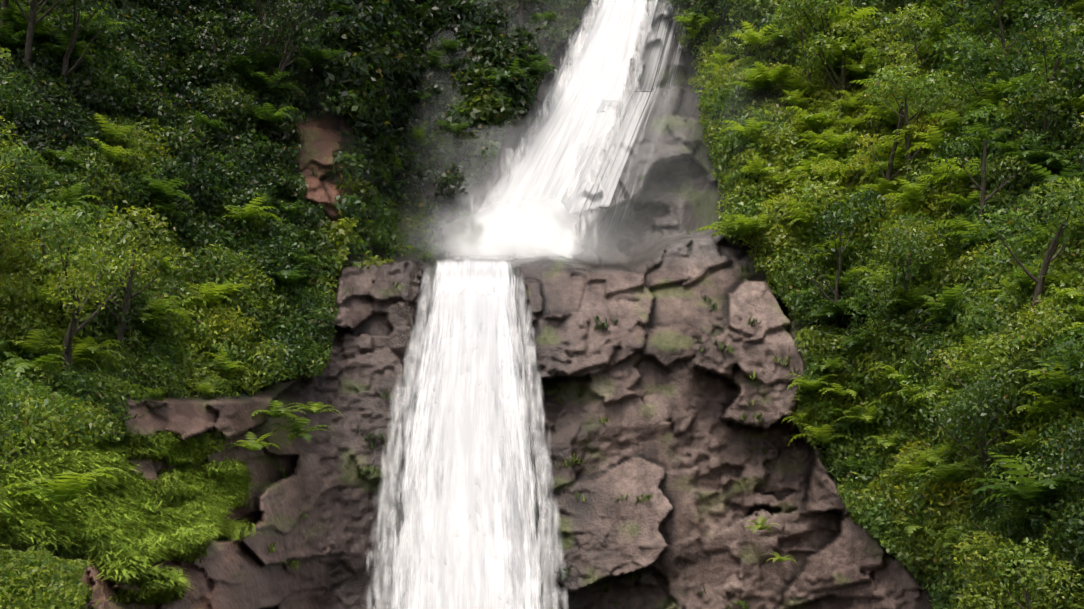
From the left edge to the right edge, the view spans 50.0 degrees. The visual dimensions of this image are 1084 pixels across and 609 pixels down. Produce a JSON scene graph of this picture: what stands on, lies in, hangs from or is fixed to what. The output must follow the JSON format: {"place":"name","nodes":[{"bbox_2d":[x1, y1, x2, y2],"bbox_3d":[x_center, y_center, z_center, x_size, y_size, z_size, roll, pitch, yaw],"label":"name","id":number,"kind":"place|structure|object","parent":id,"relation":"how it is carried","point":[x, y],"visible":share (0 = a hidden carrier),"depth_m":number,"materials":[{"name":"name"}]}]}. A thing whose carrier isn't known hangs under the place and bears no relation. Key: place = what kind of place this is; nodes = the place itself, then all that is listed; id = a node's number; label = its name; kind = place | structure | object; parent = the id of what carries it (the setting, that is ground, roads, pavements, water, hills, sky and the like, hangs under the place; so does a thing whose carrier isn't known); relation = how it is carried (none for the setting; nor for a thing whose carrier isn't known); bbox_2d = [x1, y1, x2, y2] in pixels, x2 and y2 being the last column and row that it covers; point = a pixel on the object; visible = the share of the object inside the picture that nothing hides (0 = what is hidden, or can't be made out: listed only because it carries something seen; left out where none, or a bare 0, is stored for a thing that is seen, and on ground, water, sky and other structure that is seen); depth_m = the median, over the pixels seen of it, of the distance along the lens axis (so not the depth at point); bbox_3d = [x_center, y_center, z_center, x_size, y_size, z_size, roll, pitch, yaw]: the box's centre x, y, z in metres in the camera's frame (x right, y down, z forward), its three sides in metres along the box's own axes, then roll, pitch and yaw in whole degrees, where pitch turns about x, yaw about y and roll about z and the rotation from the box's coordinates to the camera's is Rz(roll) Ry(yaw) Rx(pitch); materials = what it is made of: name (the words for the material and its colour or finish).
{"place":"outdoors","nodes":[
{"label":"outdoors","id":0,"kind":"place"},
{"bbox_2d":[1,0,1080,608],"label":"cliff terrain","id":1,"kind":"structure","parent":0,"point":[641,370],"depth_m":57.85,"materials":[{"name":"stone"}]},
{"bbox_2d":[325,111,483,262],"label":"bush","id":2,"kind":"object","parent":1,"relation":"on","point":[385,214],"depth_m":71.42,"materials":[{"name":"green plant"}]},
{"bbox_2d":[371,252,555,608],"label":"waterfall","id":3,"kind":"structure","parent":1,"relation":"on","point":[479,577],"depth_m":54.91,"materials":[{"name":"liquid"}]},
{"bbox_2d":[0,0,974,608],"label":"grass tufts","id":4,"kind":"object","parent":1,"relation":"on","point":[126,528],"visible":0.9,"depth_m":36.23,"materials":[{"name":"green plant"}]},
{"bbox_2d":[361,0,656,608],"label":"waterfall","id":5,"kind":"structure","parent":1,"relation":"on","point":[548,530],"depth_m":56.24,"materials":[{"name":"white liquid"}]},
{"bbox_2d":[389,172,631,275],"bbox_3d":[-0.742,-10.723,63.084,29.480,21.410,3.391,0,-9,-1],"label":"water spray","id":6,"kind":"object","parent":1,"relation":"on","point":[510,236],"visible":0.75,"depth_m":63.06,"materials":[{"name":"white liquid"}]},
{"bbox_2d":[283,0,788,264],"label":"water spray","id":7,"kind":"object","parent":1,"relation":"on","point":[527,226],"depth_m":73.20,"materials":[{"name":"white liquid"}]},
{"bbox_2d":[0,0,1083,608],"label":"shrubs","id":8,"kind":"object","parent":1,"relation":"on","point":[48,106],"visible":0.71,"depth_m":53.12,"materials":[{"name":"green plant"}]},
{"bbox_2d":[0,0,1083,608],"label":"tree trunks and limbs","id":9,"kind":"object","parent":1,"relation":"on","point":[128,296],"visible":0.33,"depth_m":51.04,"materials":[{"name":"brown plant"}]},
{"bbox_2d":[0,0,1083,608],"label":"ferns","id":10,"kind":"object","parent":1,"relation":"on","point":[70,488],"visible":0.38,"depth_m":52.97,"materials":[{"name":"green plant"}]},
{"bbox_2d":[522,0,690,258],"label":"waterfall rivulets","id":11,"kind":"structure","parent":1,"relation":"on","point":[637,115],"depth_m":78.88,"materials":[{"name":"white liquid"}]},
{"bbox_2d":[448,0,657,259],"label":"waterfall","id":12,"kind":"structure","parent":0,"point":[614,35],"depth_m":79.58,"materials":[{"name":"liquid"}]}
]}

